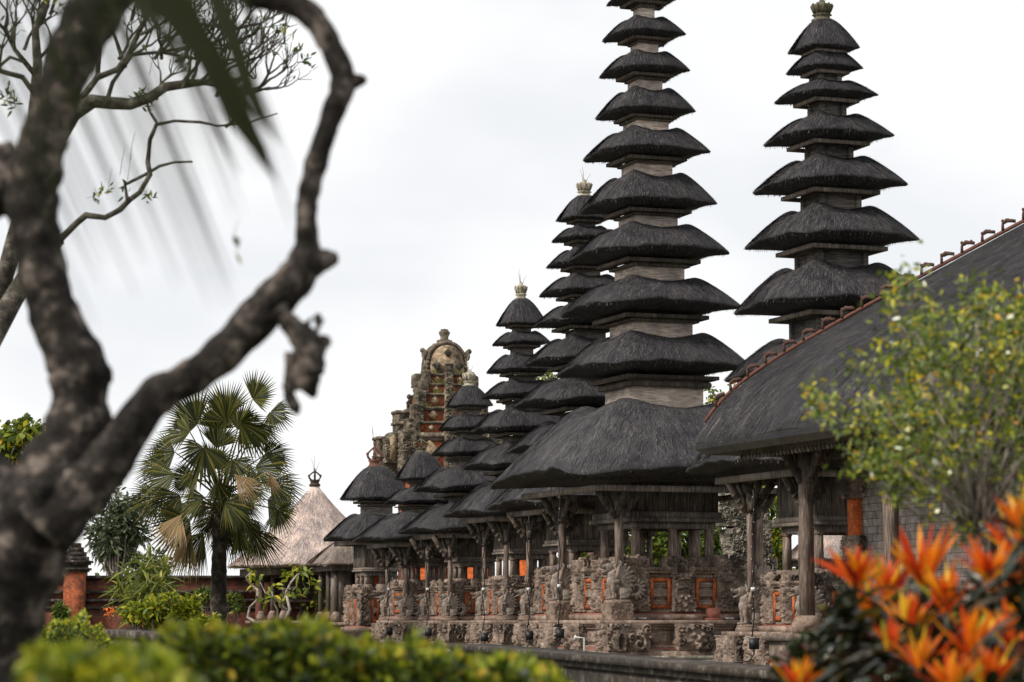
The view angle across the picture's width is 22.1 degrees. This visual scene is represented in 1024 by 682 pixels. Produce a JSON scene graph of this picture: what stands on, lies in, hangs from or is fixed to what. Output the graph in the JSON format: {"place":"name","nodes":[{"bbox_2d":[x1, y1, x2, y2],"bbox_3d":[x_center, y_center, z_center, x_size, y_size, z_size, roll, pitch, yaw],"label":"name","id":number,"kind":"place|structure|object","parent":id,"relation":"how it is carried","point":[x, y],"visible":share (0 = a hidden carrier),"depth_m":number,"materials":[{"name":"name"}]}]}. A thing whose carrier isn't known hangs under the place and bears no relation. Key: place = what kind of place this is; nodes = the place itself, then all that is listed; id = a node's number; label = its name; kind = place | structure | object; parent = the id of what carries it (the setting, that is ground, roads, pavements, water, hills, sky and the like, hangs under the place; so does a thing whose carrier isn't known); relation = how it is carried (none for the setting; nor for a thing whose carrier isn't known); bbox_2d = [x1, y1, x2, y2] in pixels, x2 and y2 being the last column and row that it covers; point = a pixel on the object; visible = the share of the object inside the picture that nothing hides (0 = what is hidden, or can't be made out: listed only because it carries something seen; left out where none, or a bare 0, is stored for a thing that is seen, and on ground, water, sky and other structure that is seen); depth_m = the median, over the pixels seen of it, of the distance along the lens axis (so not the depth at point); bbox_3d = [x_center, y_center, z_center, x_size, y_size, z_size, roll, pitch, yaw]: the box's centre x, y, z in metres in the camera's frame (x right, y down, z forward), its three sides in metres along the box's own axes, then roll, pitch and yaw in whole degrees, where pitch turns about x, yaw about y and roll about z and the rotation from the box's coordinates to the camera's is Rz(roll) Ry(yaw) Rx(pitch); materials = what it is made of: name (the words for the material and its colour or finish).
{"place":"outdoors","nodes":[
{"label":"outdoors","id":0,"kind":"place"},
{"bbox_2d":[0,0,294,328],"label":"palm frond","id":1,"kind":"object","parent":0,"point":[185,23],"visible":1,"depth_m":3.87,"materials":[{"name":"green plant"}]},
{"bbox_2d":[415,567,439,579],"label":"brick pier","id":2,"kind":"structure","parent":0,"point":[422,573],"depth_m":86.48,"materials":[{"name":"orange brick"}]},
{"bbox_2d":[0,0,1023,580],"label":"sky","id":3,"kind":"structure","parent":0,"point":[450,173],"materials":[{"name":"white"}]},
{"bbox_2d":[705,608,722,619],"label":"incense block","id":4,"kind":"structure","parent":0,"point":[713,613],"depth_m":58.22,"materials":[{"name":"red brick"}]},
{"bbox_2d":[782,535,844,577],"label":"straw pavilion","id":5,"kind":"structure","parent":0,"point":[832,543],"depth_m":74.98,"materials":[{"name":"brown wood"}]},
{"bbox_3d":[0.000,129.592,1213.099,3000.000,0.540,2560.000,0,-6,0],"label":"ground","id":6,"kind":"structure","parent":0,"visible":0},
{"bbox_2d":[0,412,43,463],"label":"leafy tree","id":7,"kind":"object","parent":6,"relation":"on","point":[18,435],"visible":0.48,"depth_m":57.83,"materials":[{"name":"green plant"}]},
{"bbox_2d":[49,601,71,622],"bbox_3d":[-10.253,6.699,59.597,0.578,1.609,0.500,0,-6,0],"label":"shrub","id":8,"kind":"object","parent":6,"relation":"on","point":[60,611],"visible":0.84,"depth_m":59.56,"materials":[{"name":"green plant"}]},
{"bbox_2d":[35,608,112,653],"bbox_3d":[-3.806,3.229,23.050,1.005,1.764,2.730,1,-6,-11],"label":"clipped hedge","id":9,"kind":"object","parent":6,"relation":"on","point":[58,631],"visible":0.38,"depth_m":22.05,"materials":[{"name":"green plant"}]},
{"bbox_2d":[63,543,93,618],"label":"brick pillar","id":10,"kind":"structure","parent":6,"relation":"on","point":[79,562],"depth_m":89.87,"materials":[{"name":"brick"}]},
{"bbox_2d":[11,635,206,681],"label":"hedge","id":11,"kind":"object","parent":6,"relation":"on","point":[77,660],"visible":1,"depth_m":5.59,"materials":[{"name":"green plant"}]},
{"bbox_2d":[103,607,116,620],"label":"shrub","id":12,"kind":"object","parent":6,"relation":"on","point":[112,611],"visible":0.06,"depth_m":51.31,"materials":[{"name":"orange plant"}]},
{"bbox_2d":[83,487,176,574],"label":"frangipani tree","id":13,"kind":"object","parent":6,"relation":"on","point":[117,536],"visible":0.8,"depth_m":103.47,"materials":[{"name":"green plant"}]},
{"bbox_2d":[104,629,156,647],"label":"stone kerb wall","id":14,"kind":"structure","parent":6,"relation":"on","point":[131,634],"depth_m":29.35,"materials":[{"name":"grey stone"}]},
{"bbox_2d":[97,543,190,630],"bbox_3d":[-8.669,6.239,61.710,2.111,2.988,2.281,4,-7,-33],"label":"dracaena shrub","id":15,"kind":"object","parent":6,"relation":"on","point":[150,586],"visible":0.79,"depth_m":61.66,"materials":[{"name":"green plant"}]},
{"bbox_2d":[0,0,316,345],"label":"bare frangipani","id":16,"kind":"object","parent":6,"relation":"on","point":[11,298],"visible":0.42,"depth_m":26.38,"materials":[{"name":"grey plant"}]},
{"bbox_2d":[118,590,222,630],"bbox_3d":[-6.204,5.397,47.724,1.995,1.741,0.947,0,-6,0],"label":"bush","id":17,"kind":"object","parent":6,"relation":"on","point":[154,613],"visible":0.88,"depth_m":47.60,"materials":[{"name":"green plant"}]},
{"bbox_2d":[45,575,317,637],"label":"enclosure wall","id":18,"kind":"structure","parent":6,"relation":"on","point":[234,585],"depth_m":90.33,"materials":[{"name":"red brick"}]},
{"bbox_2d":[0,0,366,681],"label":"foreground tree","id":19,"kind":"object","parent":6,"relation":"on","point":[64,478],"visible":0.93,"depth_m":8.87,"materials":[{"name":"brown plant"}]},
{"bbox_2d":[124,370,306,624],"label":"fan palm","id":20,"kind":"object","parent":6,"relation":"on","point":[226,525],"visible":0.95,"depth_m":71.42,"materials":[{"name":"green plant"}]},
{"bbox_2d":[192,584,240,621],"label":"shrub","id":21,"kind":"object","parent":6,"relation":"on","point":[205,595],"visible":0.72,"depth_m":83.54,"materials":[{"name":"green plant"}]},
{"bbox_2d":[228,591,245,626],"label":"croton shrub","id":22,"kind":"object","parent":6,"relation":"on","point":[241,601],"visible":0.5,"depth_m":87.51,"materials":[{"name":"green plant"}]},
{"bbox_2d":[255,577,270,619],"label":"pillar","id":23,"kind":"structure","parent":6,"relation":"on","point":[267,583],"depth_m":89.82,"materials":[{"name":"brick"}]},
{"bbox_2d":[244,564,320,621],"bbox_3d":[-4.364,5.139,49.789,1.491,1.818,0.778,-1,-6,6],"label":"young frangipani","id":24,"kind":"object","parent":6,"relation":"on","point":[286,574],"visible":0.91,"depth_m":49.78,"materials":[{"name":"green plant"}]},
{"bbox_2d":[227,457,400,632],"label":"straw pavilion","id":25,"kind":"structure","parent":6,"relation":"on","point":[319,517],"depth_m":86.74,"materials":[{"name":"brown wood"}]},
{"bbox_2d":[312,584,325,611],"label":"croton shrub","id":26,"kind":"object","parent":6,"relation":"on","point":[316,599],"visible":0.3,"depth_m":86.12,"materials":[{"name":"green plant"}]},
{"bbox_2d":[305,541,399,638],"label":"straw pavilion","id":27,"kind":"structure","parent":6,"relation":"on","point":[334,563],"depth_m":83.41,"materials":[{"name":"grey wood"}]},
{"bbox_2d":[139,610,575,681],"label":"garden hedge","id":28,"kind":"object","parent":6,"relation":"on","point":[287,649],"visible":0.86,"depth_m":9.01,"materials":[{"name":"green plant"}]},
{"bbox_2d":[323,428,404,631],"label":"pagoda shrine","id":29,"kind":"object","parent":6,"relation":"on","point":[372,487],"visible":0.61,"depth_m":80.72,"materials":[{"name":"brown wood"}]},
{"bbox_2d":[369,576,383,583],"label":"brick pier","id":30,"kind":"structure","parent":6,"relation":"on","point":[375,579],"depth_m":83.96,"materials":[{"name":"orange brick"}]},
{"bbox_2d":[352,427,447,642],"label":"pagoda shrine","id":31,"kind":"object","parent":6,"relation":"on","point":[419,465],"visible":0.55,"depth_m":76.50,"materials":[{"name":"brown wood"}]},
{"bbox_2d":[375,594,391,619],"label":"winged lion statue","id":32,"kind":"object","parent":31,"relation":"on","point":[382,599],"visible":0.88,"depth_m":77.22,"materials":[{"name":"stone"}]},
{"bbox_2d":[386,550,392,639],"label":"light cable","id":33,"kind":"object","parent":31,"relation":"attached to","point":[389,631],"visible":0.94,"depth_m":74.73,"materials":[{"name":"black plastic"}]},
{"bbox_2d":[394,594,420,619],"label":"winged lion statue","id":34,"kind":"object","parent":31,"relation":"on","point":[406,606],"visible":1,"depth_m":75.60,"materials":[{"name":"stone"}]},
{"bbox_2d":[372,329,502,579],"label":"gate tower","id":35,"kind":"structure","parent":6,"relation":"on","point":[437,382],"depth_m":95.31,"materials":[{"name":"stone"}]},
{"bbox_2d":[397,357,498,643],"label":"pagoda shrine","id":36,"kind":"object","parent":6,"relation":"on","point":[458,547],"visible":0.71,"depth_m":72.58,"materials":[{"name":"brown wood"}]},
{"bbox_2d":[415,593,432,620],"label":"winged lion statue","id":37,"kind":"object","parent":36,"relation":"on","point":[423,616],"visible":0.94,"depth_m":73.40,"materials":[{"name":"stone"}]},
{"bbox_2d":[425,545,431,639],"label":"light cable","id":38,"kind":"object","parent":36,"relation":"attached to","point":[428,632],"visible":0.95,"depth_m":70.76,"materials":[{"name":"black plastic"}]},
{"bbox_2d":[437,592,466,620],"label":"winged lion statue","id":39,"kind":"object","parent":36,"relation":"on","point":[450,605],"visible":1,"depth_m":71.59,"materials":[{"name":"stone"}]},
{"bbox_2d":[467,567,472,578],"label":"brick pier","id":40,"kind":"structure","parent":6,"relation":"on","point":[469,572],"depth_m":87.47,"materials":[{"name":"orange brick"}]},
{"bbox_2d":[443,271,568,650],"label":"pagoda shrine","id":41,"kind":"object","parent":6,"relation":"on","point":[521,315],"visible":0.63,"depth_m":68.98,"materials":[{"name":"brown wood"}]},
{"bbox_2d":[471,591,486,619],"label":"winged lion statue","id":42,"kind":"object","parent":41,"relation":"on","point":[478,596],"visible":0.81,"depth_m":69.44,"materials":[{"name":"stone"}]},
{"bbox_2d":[481,537,487,643],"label":"light cable","id":43,"kind":"object","parent":41,"relation":"attached to","point":[484,637],"visible":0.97,"depth_m":67.08,"materials":[{"name":"black plastic"}]},
{"bbox_2d":[492,590,520,619],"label":"winged lion statue","id":44,"kind":"object","parent":41,"relation":"on","point":[506,602],"visible":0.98,"depth_m":67.88,"materials":[{"name":"stone"}]},
{"bbox_2d":[520,560,525,575],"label":"brick pier","id":45,"kind":"structure","parent":6,"relation":"on","point":[522,567],"depth_m":88.49,"materials":[{"name":"orange brick"}]},
{"bbox_2d":[536,372,558,379],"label":"thin tree","id":46,"kind":"object","parent":6,"relation":"on","point":[548,375],"visible":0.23,"depth_m":110.30,"materials":[{"name":"green plant"}]},
{"bbox_2d":[487,167,655,646],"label":"pagoda shrine","id":47,"kind":"object","parent":6,"relation":"on","point":[561,398],"visible":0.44,"depth_m":65.04,"materials":[{"name":"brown wood"}]},
{"bbox_2d":[514,587,537,619],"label":"winged lion statue","id":48,"kind":"object","parent":47,"relation":"on","point":[524,602],"visible":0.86,"depth_m":65.44,"materials":[{"name":"stone"}]},
{"bbox_2d":[573,635,584,650],"bbox_3d":[1.383,6.467,54.120,0.244,0.811,0.044,0,-6,0],"label":"water tap","id":49,"kind":"object","parent":6,"relation":"on","point":[575,636],"visible":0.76,"depth_m":54.13,"materials":[{"name":"white plastic"}]},
{"bbox_2d":[446,644,777,681],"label":"garden wall","id":50,"kind":"structure","parent":6,"relation":"on","point":[582,666],"depth_m":27.09,"materials":[{"name":"stone"}]},
{"bbox_2d":[490,0,776,660],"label":"pagoda shrine","id":51,"kind":"object","parent":6,"relation":"on","point":[627,453],"visible":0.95,"depth_m":59.22,"materials":[{"name":"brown wood"}]},
{"bbox_2d":[526,515,532,646],"bbox_3d":[0.258,5.729,62.269,0.491,3.231,0.273,0,-6,0],"label":"light cable","id":52,"kind":"object","parent":51,"relation":"attached to","point":[529,635],"visible":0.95,"depth_m":62.30,"materials":[{"name":"black plastic"}]},
{"bbox_2d":[551,490,563,648],"bbox_3d":[0.899,5.045,57.917,0.491,3.545,0.273,0,-6,0],"label":"light cable","id":53,"kind":"object","parent":51,"relation":"attached to","point":[559,633],"visible":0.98,"depth_m":57.96,"materials":[{"name":"black plastic"}]},
{"bbox_2d":[543,564,575,619],"bbox_3d":[1.247,5.804,60.753,1.116,1.304,0.508,2,-6,-20],"label":"winged lion statue","id":54,"kind":"object","parent":51,"relation":"on","point":[553,604],"visible":0.89,"depth_m":60.59,"materials":[{"name":"stone"}]},
{"bbox_2d":[599,561,645,619],"bbox_3d":[2.432,5.469,57.584,1.116,1.304,0.508,2,-6,-20],"label":"winged lion statue","id":55,"kind":"object","parent":51,"relation":"on","point":[620,581],"visible":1,"depth_m":57.44,"materials":[{"name":"stone"}]},
{"bbox_2d":[740,562,769,595],"bbox_3d":[5.618,5.594,58.763,1.116,1.304,0.508,2,-6,-20],"label":"winged lion statue","id":56,"kind":"object","parent":51,"relation":"on","point":[760,570],"visible":0.24,"depth_m":58.63,"materials":[{"name":"stone"}]},
{"bbox_2d":[581,527,726,566],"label":"leafy tree","id":57,"kind":"object","parent":6,"relation":"on","point":[660,545],"visible":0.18,"depth_m":85.40,"materials":[{"name":"green plant"}]},
{"bbox_2d":[703,382,735,554],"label":"thin tree","id":58,"kind":"object","parent":6,"relation":"on","point":[711,398],"visible":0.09,"depth_m":88.23,"materials":[{"name":"green plant"}]},
{"bbox_2d":[715,493,777,584],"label":"stone shrine","id":59,"kind":"object","parent":6,"relation":"on","point":[733,537],"visible":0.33,"depth_m":77.26,"materials":[{"name":"grey stone"}]},
{"bbox_2d":[754,485,782,569],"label":"leafy tree","id":60,"kind":"object","parent":6,"relation":"on","point":[777,541],"visible":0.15,"depth_m":91.54,"materials":[{"name":"green plant"}]},
{"bbox_2d":[769,655,824,681],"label":"cordyline plant","id":61,"kind":"object","parent":6,"relation":"on","point":[795,674],"visible":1,"depth_m":9.07,"materials":[{"name":"orange plant"}]},
{"bbox_2d":[685,0,919,664],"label":"pagoda shrine","id":62,"kind":"object","parent":6,"relation":"on","point":[831,235],"visible":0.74,"depth_m":51.63,"materials":[{"name":"grey wood"}]},
{"bbox_2d":[733,490,758,662],"bbox_3d":[4.392,4.435,49.535,0.491,3.275,0.273,0,-6,0],"label":"light cable","id":63,"kind":"object","parent":62,"relation":"attached to","point":[753,643],"visible":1,"depth_m":49.56,"materials":[{"name":"black plastic"}]},
{"bbox_2d":[731,585,762,631],"bbox_3d":[4.825,5.313,52.209,1.032,0.925,0.381,2,-6,-20],"label":"winged lion statue","id":64,"kind":"object","parent":62,"relation":"on","point":[745,606],"visible":0.92,"depth_m":52.05,"materials":[{"name":"stone"}]},
{"bbox_2d":[787,586,831,631],"bbox_3d":[5.696,5.067,49.879,1.032,0.925,0.381,2,-6,-20],"label":"winged lion statue","id":65,"kind":"object","parent":62,"relation":"on","point":[795,592],"visible":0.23,"depth_m":49.76,"materials":[{"name":"stone"}]},
{"bbox_2d":[788,625,816,644],"bbox_3d":[1.519,2.268,13.237,0.271,1.682,0.306,-2,-6,21],"label":"shrub","id":66,"kind":"object","parent":6,"relation":"on","point":[805,633],"visible":0.09,"depth_m":13.34,"materials":[{"name":"green plant"}]},
{"bbox_2d":[811,545,901,681],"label":"cordyline plant","id":67,"kind":"object","parent":6,"relation":"on","point":[854,570],"visible":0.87,"depth_m":10.12,"materials":[{"name":"orange plant"}]},
{"bbox_2d":[695,208,1023,665],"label":"long pavilion","id":68,"kind":"structure","parent":6,"relation":"on","point":[759,414],"depth_m":43.19,"materials":[{"name":"wood"}]},
{"bbox_2d":[820,575,904,681],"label":"cordyline plant","id":69,"kind":"object","parent":6,"relation":"on","point":[872,669],"visible":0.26,"depth_m":10.57,"materials":[{"name":"orange plant"}]},
{"bbox_2d":[838,616,916,681],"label":"cordyline plant","id":70,"kind":"object","parent":6,"relation":"on","point":[891,633],"visible":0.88,"depth_m":9.67,"materials":[{"name":"orange plant"}]},
{"bbox_2d":[842,549,917,681],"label":"cordyline plant","id":71,"kind":"object","parent":6,"relation":"on","point":[888,576],"visible":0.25,"depth_m":10.90,"materials":[{"name":"orange plant"}]},
{"bbox_2d":[766,578,1001,681],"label":"understorey shrub","id":72,"kind":"object","parent":6,"relation":"on","point":[801,649],"visible":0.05,"depth_m":11.46,"materials":[{"name":"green plant"}]},
{"bbox_2d":[852,590,950,681],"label":"cordyline plant","id":73,"kind":"object","parent":6,"relation":"on","point":[910,618],"visible":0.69,"depth_m":9.84,"materials":[{"name":"orange plant"}]},
{"bbox_2d":[795,239,1023,599],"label":"fine leaved tree","id":74,"kind":"object","parent":6,"relation":"on","point":[973,507],"visible":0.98,"depth_m":13.91,"materials":[{"name":"green plant"}]},
{"bbox_2d":[871,522,973,669],"bbox_3d":[1.613,1.745,10.387,0.466,2.053,0.423,6,-8,-44],"label":"cordyline plant","id":75,"kind":"object","parent":6,"relation":"on","point":[933,557],"visible":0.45,"depth_m":10.45,"materials":[{"name":"orange plant"}]},
{"bbox_2d":[880,625,964,681],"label":"cordyline plant","id":76,"kind":"object","parent":6,"relation":"on","point":[925,650],"visible":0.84,"depth_m":9.53,"materials":[{"name":"orange plant"}]},
{"bbox_2d":[914,560,974,664],"bbox_3d":[1.679,1.791,10.077,0.394,1.895,0.389,0,-6,0],"label":"cordyline plant","id":77,"kind":"object","parent":6,"relation":"on","point":[950,580],"visible":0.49,"depth_m":10.13,"materials":[{"name":"orange plant"}]},
{"bbox_2d":[908,649,985,681],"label":"cordyline plant","id":78,"kind":"object","parent":6,"relation":"on","point":[959,671],"visible":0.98,"depth_m":8.93,"materials":[{"name":"orange plant"}]},
{"bbox_2d":[929,602,1013,681],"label":"cordyline plant","id":79,"kind":"object","parent":6,"relation":"on","point":[971,629],"visible":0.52,"depth_m":9.36,"materials":[{"name":"orange plant"}]},
{"bbox_2d":[937,534,1023,658],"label":"cordyline plant","id":80,"kind":"object","parent":6,"relation":"on","point":[982,566],"visible":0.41,"depth_m":10.01,"materials":[{"name":"orange plant"}]},
{"bbox_2d":[950,633,1023,681],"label":"cordyline plant","id":81,"kind":"object","parent":6,"relation":"on","point":[994,670],"visible":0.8,"depth_m":9.05,"materials":[{"name":"orange plant"}]},
{"bbox_2d":[963,485,1023,663],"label":"cordyline plant","id":82,"kind":"object","parent":6,"relation":"on","point":[1014,522],"visible":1,"depth_m":8.58,"materials":[{"name":"orange plant"}]},
{"bbox_2d":[967,554,1023,659],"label":"cordyline plant","id":83,"kind":"object","parent":6,"relation":"on","point":[1019,574],"visible":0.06,"depth_m":10.59,"materials":[{"name":"orange plant"}]},
{"bbox_2d":[977,598,1023,680],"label":"cordyline plant","id":84,"kind":"object","parent":6,"relation":"on","point":[1006,637],"visible":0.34,"depth_m":9.59,"materials":[{"name":"orange plant"}]},
{"bbox_2d":[982,502,1021,576],"bbox_3d":[2.112,1.727,10.744,0.432,2.163,0.461,0,-6,0],"label":"cordyline plant","id":85,"kind":"object","parent":6,"relation":"on","point":[996,534],"visible":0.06,"depth_m":10.84,"materials":[{"name":"orange plant"}]},
{"bbox_2d":[984,580,1023,660],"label":"cordyline plant","id":86,"kind":"object","parent":6,"relation":"on","point":[986,644],"visible":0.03,"depth_m":10.27,"materials":[{"name":"orange plant"}]}
]}

